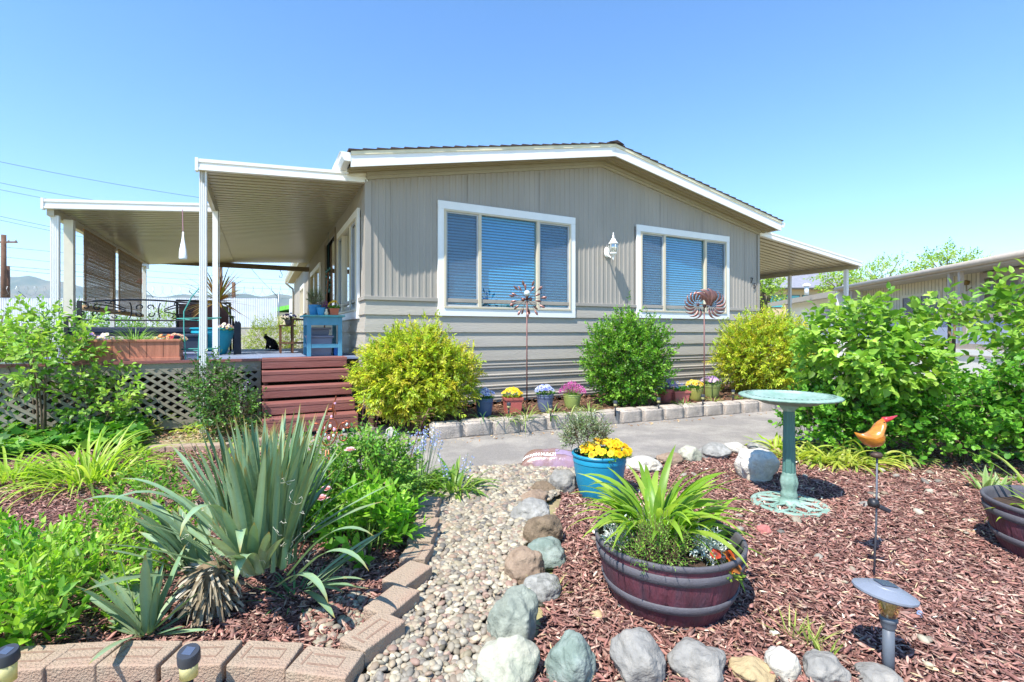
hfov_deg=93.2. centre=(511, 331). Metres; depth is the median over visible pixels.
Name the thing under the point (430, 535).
paver
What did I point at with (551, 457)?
mulch bag
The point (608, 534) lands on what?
dusty miller
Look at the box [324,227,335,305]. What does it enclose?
side door
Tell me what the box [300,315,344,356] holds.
potting table
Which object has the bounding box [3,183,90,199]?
power cable
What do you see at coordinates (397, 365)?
golden shrub
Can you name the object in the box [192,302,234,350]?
patio chair
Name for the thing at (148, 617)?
yucca pup
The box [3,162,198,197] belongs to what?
power cable
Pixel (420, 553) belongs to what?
paver
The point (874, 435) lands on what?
bird stake
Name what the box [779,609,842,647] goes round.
weed sprig
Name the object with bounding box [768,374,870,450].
snowberry bush
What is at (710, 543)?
dusty miller
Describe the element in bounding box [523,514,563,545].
boulder
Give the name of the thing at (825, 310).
window
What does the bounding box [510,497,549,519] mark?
boulder
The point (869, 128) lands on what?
sky
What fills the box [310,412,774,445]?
fallen leaves
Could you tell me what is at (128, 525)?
leafy perennial
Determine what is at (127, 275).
power cable
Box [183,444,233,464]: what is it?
broad leaf clump
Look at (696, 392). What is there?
garden pot
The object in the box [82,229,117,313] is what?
bamboo blind
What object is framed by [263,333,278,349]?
cat
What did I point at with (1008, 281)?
door
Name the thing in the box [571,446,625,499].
garden tub
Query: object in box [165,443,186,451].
paver
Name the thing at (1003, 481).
striped iris
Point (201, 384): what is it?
climbing rose
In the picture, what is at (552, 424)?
wall block
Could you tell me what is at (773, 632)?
stone
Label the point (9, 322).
lilac shrub
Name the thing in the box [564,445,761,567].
day lily
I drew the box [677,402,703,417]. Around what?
wall block
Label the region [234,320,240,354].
wooden screen
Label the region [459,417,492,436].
wall block
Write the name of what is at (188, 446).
paver
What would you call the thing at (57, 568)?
leafy perennial
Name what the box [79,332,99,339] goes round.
pansy plant
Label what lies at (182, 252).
fly bag
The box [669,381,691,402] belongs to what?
garden pot
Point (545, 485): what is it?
boulder
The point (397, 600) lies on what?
paver
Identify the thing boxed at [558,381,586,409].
garden pot
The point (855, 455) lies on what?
variegated clump
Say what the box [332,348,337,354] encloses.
storage tote
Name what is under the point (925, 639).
stray pebbles
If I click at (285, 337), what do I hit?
hedge shrub
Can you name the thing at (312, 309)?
garden pot
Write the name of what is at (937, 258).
tree
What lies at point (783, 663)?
boulder
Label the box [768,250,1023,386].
neighbour home
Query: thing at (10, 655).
path light
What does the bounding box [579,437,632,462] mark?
yellow violas
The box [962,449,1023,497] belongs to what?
flax tuft
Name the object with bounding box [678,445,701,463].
boulder
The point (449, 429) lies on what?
wall block
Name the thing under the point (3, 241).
utility pole
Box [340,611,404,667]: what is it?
paver
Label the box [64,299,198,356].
garden bench
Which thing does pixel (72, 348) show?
lilac shrub
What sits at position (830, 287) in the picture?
tree
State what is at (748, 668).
boulder
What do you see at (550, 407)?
path light
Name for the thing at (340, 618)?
river pebbles
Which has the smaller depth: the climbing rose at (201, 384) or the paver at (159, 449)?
the paver at (159, 449)
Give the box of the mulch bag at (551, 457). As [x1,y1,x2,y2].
[522,448,573,467]
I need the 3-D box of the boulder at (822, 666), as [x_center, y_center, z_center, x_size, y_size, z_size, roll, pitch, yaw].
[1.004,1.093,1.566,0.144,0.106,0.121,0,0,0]
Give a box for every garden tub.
[189,328,233,354]
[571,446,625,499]
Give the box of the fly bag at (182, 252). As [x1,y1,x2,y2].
[179,209,186,258]
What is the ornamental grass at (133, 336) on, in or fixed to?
in the planter box at (149, 349)
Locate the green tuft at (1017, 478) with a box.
[996,472,1023,482]
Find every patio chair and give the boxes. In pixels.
[175,299,220,327]
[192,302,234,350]
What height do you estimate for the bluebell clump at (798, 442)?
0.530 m
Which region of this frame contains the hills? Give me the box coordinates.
[0,276,291,326]
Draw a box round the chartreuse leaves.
[745,432,806,452]
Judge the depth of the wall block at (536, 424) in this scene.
5.44 m
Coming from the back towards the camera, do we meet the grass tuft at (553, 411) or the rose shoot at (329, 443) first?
the grass tuft at (553, 411)
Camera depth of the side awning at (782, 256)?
11.14 m
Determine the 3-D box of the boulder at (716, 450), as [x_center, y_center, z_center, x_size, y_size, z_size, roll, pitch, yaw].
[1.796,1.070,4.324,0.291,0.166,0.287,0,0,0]
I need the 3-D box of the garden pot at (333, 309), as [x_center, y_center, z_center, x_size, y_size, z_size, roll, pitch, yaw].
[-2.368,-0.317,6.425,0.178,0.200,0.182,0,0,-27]
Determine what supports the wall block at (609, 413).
on the ground at (554, 503)
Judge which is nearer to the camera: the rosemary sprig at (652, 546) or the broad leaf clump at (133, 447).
the rosemary sprig at (652, 546)
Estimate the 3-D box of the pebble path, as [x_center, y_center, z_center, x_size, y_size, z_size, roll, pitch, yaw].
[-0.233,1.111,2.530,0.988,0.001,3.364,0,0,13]
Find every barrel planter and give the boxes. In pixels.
[594,507,747,631]
[980,485,1023,559]
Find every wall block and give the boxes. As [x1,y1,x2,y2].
[429,420,462,439]
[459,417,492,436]
[489,416,519,434]
[516,414,546,431]
[541,412,570,429]
[569,411,596,425]
[593,409,619,424]
[616,407,641,423]
[636,406,663,421]
[657,404,683,419]
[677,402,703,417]
[696,401,722,415]
[716,400,741,414]
[733,399,758,412]
[750,399,775,411]
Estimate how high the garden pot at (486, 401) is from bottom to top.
0.346 m
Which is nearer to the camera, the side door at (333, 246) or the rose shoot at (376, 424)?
the rose shoot at (376, 424)
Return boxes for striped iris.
[956,465,1017,488]
[959,464,1011,484]
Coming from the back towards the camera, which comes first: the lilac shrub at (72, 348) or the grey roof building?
the grey roof building
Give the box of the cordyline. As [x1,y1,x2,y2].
[181,265,254,323]
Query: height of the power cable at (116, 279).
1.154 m
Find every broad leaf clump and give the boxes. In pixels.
[110,440,164,459]
[136,406,171,431]
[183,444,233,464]
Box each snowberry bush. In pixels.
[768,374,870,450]
[795,362,945,454]
[853,363,1023,470]
[940,348,1023,459]
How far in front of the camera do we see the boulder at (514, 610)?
1.73 m
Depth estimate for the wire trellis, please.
5.55 m
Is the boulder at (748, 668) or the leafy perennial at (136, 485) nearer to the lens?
the boulder at (748, 668)
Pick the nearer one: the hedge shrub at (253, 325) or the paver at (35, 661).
the paver at (35, 661)
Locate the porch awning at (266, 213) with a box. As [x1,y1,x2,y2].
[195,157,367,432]
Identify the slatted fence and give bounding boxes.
[0,286,291,326]
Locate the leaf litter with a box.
[127,424,261,443]
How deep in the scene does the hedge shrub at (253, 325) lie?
14.44 m
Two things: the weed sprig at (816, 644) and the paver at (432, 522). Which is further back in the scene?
the paver at (432, 522)
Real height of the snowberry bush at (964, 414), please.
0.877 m
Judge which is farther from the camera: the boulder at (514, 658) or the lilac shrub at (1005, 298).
the lilac shrub at (1005, 298)
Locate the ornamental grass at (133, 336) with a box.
[105,326,162,339]
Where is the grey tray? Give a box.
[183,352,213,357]
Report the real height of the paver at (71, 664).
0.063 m
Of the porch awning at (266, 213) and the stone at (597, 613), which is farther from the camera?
the porch awning at (266, 213)
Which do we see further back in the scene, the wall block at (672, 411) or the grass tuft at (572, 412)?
the wall block at (672, 411)
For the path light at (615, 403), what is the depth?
5.81 m
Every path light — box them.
[0,643,20,681]
[176,643,200,681]
[507,402,510,415]
[548,405,552,421]
[613,400,616,415]
[851,578,919,670]
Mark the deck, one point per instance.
(157, 382)
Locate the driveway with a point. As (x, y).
(655, 439)
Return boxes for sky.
[0,0,1023,296]
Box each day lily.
[0,421,188,506]
[0,445,92,493]
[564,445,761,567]
[652,497,763,590]
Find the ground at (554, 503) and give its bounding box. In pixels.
[0,345,1022,673]
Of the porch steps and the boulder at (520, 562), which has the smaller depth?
the boulder at (520, 562)
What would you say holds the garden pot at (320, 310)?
on the potting table
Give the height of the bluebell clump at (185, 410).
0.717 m
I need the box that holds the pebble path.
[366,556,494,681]
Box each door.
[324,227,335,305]
[993,276,1017,311]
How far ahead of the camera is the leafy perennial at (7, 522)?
2.06 m
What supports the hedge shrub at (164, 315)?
on the ground at (554, 503)
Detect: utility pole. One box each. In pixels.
[0,235,17,320]
[7,266,10,316]
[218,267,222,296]
[232,282,235,297]
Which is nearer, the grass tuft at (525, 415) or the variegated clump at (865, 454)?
the variegated clump at (865, 454)
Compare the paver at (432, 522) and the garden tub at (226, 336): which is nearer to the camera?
the paver at (432, 522)
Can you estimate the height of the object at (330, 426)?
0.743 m
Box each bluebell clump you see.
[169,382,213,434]
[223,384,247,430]
[387,423,468,505]
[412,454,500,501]
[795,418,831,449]
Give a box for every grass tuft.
[241,562,347,617]
[471,411,504,422]
[496,413,526,425]
[504,403,543,434]
[538,402,566,421]
[557,406,586,417]
[570,402,603,411]
[670,398,694,404]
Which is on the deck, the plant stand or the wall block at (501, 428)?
the plant stand
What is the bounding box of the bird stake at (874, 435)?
[854,415,896,574]
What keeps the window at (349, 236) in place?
in the mobile home at (464, 240)
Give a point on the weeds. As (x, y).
(152, 422)
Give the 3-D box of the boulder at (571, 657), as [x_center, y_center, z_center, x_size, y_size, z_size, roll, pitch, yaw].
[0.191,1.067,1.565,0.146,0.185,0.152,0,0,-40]
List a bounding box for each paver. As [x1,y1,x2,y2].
[13,644,75,681]
[45,641,123,681]
[96,641,181,681]
[144,444,170,452]
[161,640,242,681]
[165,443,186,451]
[180,443,200,450]
[195,443,214,450]
[211,442,229,450]
[226,640,303,681]
[286,645,363,681]
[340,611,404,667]
[363,584,419,621]
[382,560,431,592]
[399,543,433,567]
[407,528,437,545]
[411,517,438,532]
[414,507,439,521]
[416,496,441,510]
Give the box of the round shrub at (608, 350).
[573,290,683,406]
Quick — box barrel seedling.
[984,495,1023,522]
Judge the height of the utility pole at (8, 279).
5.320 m
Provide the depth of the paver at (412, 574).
2.08 m
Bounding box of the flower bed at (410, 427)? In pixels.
[367,384,772,435]
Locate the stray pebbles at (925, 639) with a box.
[591,440,1015,681]
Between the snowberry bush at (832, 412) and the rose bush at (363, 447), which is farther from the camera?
the snowberry bush at (832, 412)
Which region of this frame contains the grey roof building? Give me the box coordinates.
[760,273,867,322]
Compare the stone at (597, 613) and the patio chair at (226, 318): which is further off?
the patio chair at (226, 318)
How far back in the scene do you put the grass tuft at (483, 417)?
5.25 m
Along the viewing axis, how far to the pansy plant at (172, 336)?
5.54 m
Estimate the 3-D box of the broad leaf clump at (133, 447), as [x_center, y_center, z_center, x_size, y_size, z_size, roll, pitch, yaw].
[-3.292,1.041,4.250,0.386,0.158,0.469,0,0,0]
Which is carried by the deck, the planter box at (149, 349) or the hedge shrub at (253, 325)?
the planter box at (149, 349)
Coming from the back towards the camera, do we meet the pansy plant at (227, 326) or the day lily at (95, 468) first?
the pansy plant at (227, 326)
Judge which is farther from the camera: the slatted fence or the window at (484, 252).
the slatted fence
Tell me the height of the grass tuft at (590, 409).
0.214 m
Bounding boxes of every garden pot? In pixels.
[281,312,298,324]
[308,305,321,314]
[316,307,324,314]
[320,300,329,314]
[328,300,339,314]
[475,387,495,417]
[501,387,523,413]
[535,384,555,411]
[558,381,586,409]
[658,378,677,402]
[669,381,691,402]
[685,379,703,400]
[701,376,721,397]
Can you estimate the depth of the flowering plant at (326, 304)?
6.52 m
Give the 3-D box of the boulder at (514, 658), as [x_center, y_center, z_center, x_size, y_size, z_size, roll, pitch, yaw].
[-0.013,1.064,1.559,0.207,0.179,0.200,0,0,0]
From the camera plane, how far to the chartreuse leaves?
4.64 m
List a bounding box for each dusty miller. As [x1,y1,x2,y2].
[600,514,642,549]
[690,521,730,565]
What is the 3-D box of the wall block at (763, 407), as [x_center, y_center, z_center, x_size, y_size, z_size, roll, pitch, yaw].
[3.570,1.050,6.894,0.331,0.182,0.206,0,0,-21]
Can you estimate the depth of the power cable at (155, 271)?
55.35 m
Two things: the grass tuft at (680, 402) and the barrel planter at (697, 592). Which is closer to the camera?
the barrel planter at (697, 592)
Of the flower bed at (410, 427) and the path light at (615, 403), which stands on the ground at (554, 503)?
the flower bed at (410, 427)
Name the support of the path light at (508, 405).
on the flower bed at (410, 427)
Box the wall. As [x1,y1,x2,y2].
[5,327,290,348]
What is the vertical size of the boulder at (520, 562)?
0.191 m
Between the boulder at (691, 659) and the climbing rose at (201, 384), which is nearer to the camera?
the boulder at (691, 659)
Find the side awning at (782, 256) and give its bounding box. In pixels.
[760,232,862,353]
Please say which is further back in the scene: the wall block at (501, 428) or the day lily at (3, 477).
the wall block at (501, 428)
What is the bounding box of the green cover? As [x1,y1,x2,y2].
[799,402,1023,465]
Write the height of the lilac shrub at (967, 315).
1.642 m
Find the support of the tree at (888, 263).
on the ground at (554, 503)
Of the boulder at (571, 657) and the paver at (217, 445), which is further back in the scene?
the paver at (217, 445)
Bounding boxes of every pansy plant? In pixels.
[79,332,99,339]
[95,333,116,339]
[153,334,170,338]
[166,333,187,341]
[218,323,233,330]
[706,549,745,581]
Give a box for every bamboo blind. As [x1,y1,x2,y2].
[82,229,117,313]
[117,249,143,316]
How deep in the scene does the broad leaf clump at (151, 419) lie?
5.28 m
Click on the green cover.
(910, 453)
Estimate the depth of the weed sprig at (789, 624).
1.78 m
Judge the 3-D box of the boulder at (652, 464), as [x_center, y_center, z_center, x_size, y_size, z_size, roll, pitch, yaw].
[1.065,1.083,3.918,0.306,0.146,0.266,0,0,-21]
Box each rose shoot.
[318,432,337,454]
[350,395,373,474]
[361,408,384,476]
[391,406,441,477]
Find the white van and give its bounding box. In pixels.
[289,299,291,315]
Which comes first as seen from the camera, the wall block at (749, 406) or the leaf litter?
the leaf litter
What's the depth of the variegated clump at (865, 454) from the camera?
4.05 m
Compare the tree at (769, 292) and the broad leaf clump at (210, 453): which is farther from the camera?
the tree at (769, 292)
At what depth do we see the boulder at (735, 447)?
4.36 m
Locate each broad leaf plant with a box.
[301,471,413,547]
[312,461,431,572]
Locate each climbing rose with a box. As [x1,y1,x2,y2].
[169,346,250,437]
[188,379,271,442]
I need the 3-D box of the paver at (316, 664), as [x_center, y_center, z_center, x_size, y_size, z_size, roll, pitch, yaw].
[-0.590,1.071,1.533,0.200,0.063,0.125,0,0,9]
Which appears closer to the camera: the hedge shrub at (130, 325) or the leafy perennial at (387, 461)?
the leafy perennial at (387, 461)
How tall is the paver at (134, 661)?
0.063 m
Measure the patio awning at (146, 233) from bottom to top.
2.965 m
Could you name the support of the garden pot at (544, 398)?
on the flower bed at (410, 427)
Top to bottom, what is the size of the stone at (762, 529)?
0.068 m
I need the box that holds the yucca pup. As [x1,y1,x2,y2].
[75,537,207,664]
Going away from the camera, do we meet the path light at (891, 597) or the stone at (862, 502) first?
the path light at (891, 597)
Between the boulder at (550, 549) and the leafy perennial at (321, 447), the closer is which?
the boulder at (550, 549)
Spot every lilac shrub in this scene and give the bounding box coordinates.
[0,294,66,413]
[0,294,138,429]
[41,359,157,431]
[784,282,965,454]
[902,278,992,444]
[946,258,1023,400]
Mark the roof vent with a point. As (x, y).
(806, 288)
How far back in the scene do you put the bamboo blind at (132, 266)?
9.53 m
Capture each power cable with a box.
[0,256,271,279]
[0,265,276,283]
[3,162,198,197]
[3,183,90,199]
[15,270,263,288]
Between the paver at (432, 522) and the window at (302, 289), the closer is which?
the paver at (432, 522)
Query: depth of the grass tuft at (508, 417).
5.28 m
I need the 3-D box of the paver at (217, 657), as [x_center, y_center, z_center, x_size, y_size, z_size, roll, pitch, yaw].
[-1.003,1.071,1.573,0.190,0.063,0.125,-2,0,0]
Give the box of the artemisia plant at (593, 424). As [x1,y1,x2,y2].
[556,406,613,454]
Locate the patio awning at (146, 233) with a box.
[40,197,308,354]
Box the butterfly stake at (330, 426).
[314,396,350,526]
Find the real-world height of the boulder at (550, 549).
0.153 m
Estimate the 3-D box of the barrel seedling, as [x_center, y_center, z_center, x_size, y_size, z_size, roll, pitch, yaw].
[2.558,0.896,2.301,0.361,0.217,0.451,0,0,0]
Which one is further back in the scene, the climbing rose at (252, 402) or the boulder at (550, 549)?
the climbing rose at (252, 402)
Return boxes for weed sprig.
[756,605,824,641]
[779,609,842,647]
[797,623,844,659]
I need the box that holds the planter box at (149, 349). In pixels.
[74,339,183,361]
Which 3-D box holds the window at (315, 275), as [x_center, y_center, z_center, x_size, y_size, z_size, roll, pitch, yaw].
[-4.563,-0.915,11.442,0.227,1.170,2.200,0,0,-27]
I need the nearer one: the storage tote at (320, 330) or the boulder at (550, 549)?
the boulder at (550, 549)
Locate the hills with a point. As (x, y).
(29, 282)
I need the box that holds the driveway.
[278,365,958,473]
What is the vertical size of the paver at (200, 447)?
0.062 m
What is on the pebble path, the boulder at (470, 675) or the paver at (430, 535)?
the boulder at (470, 675)
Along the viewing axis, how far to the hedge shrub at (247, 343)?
15.51 m
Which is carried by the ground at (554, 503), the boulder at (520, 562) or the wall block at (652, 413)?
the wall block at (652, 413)
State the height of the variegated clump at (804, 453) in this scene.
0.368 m
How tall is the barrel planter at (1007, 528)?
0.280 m
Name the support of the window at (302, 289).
in the mobile home at (464, 240)
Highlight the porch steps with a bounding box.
[262,356,357,434]
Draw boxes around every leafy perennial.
[0,505,101,608]
[0,517,163,645]
[0,575,92,646]
[20,487,213,586]
[92,448,203,524]
[260,420,353,475]
[287,457,340,544]
[357,428,407,487]
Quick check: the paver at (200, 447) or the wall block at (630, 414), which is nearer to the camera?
the paver at (200, 447)
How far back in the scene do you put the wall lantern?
7.55 m
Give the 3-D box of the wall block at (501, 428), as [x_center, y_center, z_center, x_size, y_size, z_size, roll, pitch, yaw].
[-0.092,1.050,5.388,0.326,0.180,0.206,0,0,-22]
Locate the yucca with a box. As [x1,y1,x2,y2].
[74,406,392,637]
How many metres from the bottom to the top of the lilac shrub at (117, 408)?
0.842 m
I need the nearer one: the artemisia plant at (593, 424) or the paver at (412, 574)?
the paver at (412, 574)
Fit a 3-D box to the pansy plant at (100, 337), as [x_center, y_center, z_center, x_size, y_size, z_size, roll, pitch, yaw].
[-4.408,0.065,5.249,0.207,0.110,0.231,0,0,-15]
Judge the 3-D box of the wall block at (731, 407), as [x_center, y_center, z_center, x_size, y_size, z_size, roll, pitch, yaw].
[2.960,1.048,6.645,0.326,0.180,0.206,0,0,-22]
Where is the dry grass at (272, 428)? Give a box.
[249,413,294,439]
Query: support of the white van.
on the ground at (554, 503)
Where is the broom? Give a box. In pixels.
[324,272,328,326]
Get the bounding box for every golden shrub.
[338,309,487,428]
[702,303,815,392]
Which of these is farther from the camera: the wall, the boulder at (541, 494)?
the wall
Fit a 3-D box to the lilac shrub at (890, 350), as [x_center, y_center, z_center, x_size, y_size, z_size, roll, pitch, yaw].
[3.152,0.344,4.215,1.473,1.561,1.096,0,0,0]
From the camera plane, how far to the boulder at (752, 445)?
4.42 m
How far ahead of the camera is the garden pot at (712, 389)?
7.17 m
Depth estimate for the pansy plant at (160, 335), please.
5.49 m
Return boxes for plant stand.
[279,313,306,352]
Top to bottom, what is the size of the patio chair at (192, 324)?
0.806 m
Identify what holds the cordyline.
in the garden tub at (226, 336)
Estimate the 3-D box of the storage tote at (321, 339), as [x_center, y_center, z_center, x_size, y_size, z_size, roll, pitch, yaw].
[-2.610,0.185,6.552,0.336,0.270,0.396,0,0,-27]
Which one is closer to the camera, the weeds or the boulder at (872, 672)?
the boulder at (872, 672)
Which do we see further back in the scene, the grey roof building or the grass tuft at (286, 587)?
the grey roof building
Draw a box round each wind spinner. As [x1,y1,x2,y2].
[509,280,546,406]
[684,288,725,401]
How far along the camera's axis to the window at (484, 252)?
6.92 m
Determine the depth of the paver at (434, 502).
2.97 m
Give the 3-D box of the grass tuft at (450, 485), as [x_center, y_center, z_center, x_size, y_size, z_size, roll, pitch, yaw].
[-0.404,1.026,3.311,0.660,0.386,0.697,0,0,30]
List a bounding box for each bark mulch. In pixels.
[0,447,415,681]
[532,435,1023,681]
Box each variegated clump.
[743,435,836,468]
[772,436,864,470]
[799,440,906,476]
[830,439,923,472]
[846,448,947,470]
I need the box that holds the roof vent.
[802,283,810,294]
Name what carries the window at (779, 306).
in the grey roof building
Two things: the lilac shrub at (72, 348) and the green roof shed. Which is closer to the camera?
the lilac shrub at (72, 348)
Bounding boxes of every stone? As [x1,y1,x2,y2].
[590,610,606,621]
[755,525,771,534]
[769,630,780,638]
[858,501,866,506]
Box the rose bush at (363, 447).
[305,419,429,534]
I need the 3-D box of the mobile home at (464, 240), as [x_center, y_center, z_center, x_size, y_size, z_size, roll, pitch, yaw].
[-1.920,-0.887,14.217,8.080,4.015,15.505,0,0,-27]
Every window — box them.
[300,283,304,315]
[310,262,328,304]
[337,208,360,320]
[437,200,575,317]
[635,224,729,319]
[770,295,783,307]
[815,307,830,319]
[901,291,941,316]
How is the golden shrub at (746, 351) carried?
on the flower bed at (410, 427)
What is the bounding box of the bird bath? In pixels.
[738,390,844,517]
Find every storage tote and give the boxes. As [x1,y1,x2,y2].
[305,335,333,355]
[311,327,330,334]
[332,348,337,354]
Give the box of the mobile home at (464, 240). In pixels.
[284,140,784,421]
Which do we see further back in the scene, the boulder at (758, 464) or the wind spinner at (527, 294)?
the wind spinner at (527, 294)
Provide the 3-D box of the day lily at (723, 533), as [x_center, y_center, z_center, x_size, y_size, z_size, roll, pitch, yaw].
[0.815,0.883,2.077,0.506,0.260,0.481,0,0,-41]
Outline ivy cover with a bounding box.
[0,397,153,457]
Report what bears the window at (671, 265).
in the mobile home at (464, 240)
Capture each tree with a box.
[759,277,787,326]
[803,255,877,292]
[852,250,920,280]
[905,236,993,271]
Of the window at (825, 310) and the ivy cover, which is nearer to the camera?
the ivy cover
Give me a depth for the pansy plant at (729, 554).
1.79 m
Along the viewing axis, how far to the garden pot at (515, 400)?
5.85 m
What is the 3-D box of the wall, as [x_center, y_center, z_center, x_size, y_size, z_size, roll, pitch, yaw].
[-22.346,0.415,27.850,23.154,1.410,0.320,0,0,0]
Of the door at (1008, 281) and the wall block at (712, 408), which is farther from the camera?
the door at (1008, 281)
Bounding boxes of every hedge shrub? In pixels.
[36,296,123,345]
[83,313,158,338]
[125,302,175,338]
[241,313,302,348]
[241,335,258,348]
[277,314,302,348]
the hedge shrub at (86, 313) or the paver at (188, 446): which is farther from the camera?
the hedge shrub at (86, 313)
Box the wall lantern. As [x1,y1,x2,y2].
[604,232,617,259]
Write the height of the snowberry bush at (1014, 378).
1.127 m
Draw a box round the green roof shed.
[275,305,288,326]
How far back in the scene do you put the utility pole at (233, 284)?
69.85 m
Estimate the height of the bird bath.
0.706 m
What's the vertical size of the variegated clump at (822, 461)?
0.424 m
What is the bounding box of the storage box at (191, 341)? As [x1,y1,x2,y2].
[163,334,207,351]
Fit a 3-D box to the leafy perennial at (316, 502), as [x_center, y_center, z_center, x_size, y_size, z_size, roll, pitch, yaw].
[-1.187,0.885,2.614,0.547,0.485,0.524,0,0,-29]
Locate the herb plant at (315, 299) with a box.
[305,285,323,304]
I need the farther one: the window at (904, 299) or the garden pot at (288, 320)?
the window at (904, 299)
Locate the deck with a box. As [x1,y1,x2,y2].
[0,348,357,439]
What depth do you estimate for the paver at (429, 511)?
2.80 m
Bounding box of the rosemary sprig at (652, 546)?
[605,505,703,573]
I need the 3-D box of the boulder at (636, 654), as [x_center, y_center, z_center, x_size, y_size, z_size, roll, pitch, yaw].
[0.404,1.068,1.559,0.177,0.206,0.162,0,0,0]
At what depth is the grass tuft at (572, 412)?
5.67 m
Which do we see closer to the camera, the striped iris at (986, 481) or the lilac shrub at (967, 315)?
the striped iris at (986, 481)
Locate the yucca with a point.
(258, 512)
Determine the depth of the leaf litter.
5.08 m
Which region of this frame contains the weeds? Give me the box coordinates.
[1,415,260,438]
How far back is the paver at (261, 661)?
1.53 m
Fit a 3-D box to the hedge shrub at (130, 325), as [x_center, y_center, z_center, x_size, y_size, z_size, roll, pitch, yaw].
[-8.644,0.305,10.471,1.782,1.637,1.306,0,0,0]
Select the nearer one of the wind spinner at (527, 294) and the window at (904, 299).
the wind spinner at (527, 294)
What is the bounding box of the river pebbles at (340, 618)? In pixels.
[297,589,376,647]
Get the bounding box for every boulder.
[384,427,395,440]
[460,669,476,681]
[475,634,539,681]
[487,584,538,641]
[504,546,545,584]
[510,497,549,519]
[521,489,547,501]
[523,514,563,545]
[523,573,560,606]
[527,536,565,570]
[530,480,555,490]
[544,629,595,681]
[548,469,576,495]
[609,627,665,681]
[625,455,662,472]
[656,452,683,465]
[667,637,725,681]
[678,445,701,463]
[698,442,731,459]
[724,442,747,453]
[728,655,775,681]
[734,448,779,483]
[747,439,770,450]
[764,646,801,681]
[802,649,851,681]
[853,662,903,681]
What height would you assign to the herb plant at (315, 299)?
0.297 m
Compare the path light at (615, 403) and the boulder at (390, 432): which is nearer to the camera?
the boulder at (390, 432)
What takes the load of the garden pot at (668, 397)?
on the flower bed at (410, 427)
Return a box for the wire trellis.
[177,288,220,418]
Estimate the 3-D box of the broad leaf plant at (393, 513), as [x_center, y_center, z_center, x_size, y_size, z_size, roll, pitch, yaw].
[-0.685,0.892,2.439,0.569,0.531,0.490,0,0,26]

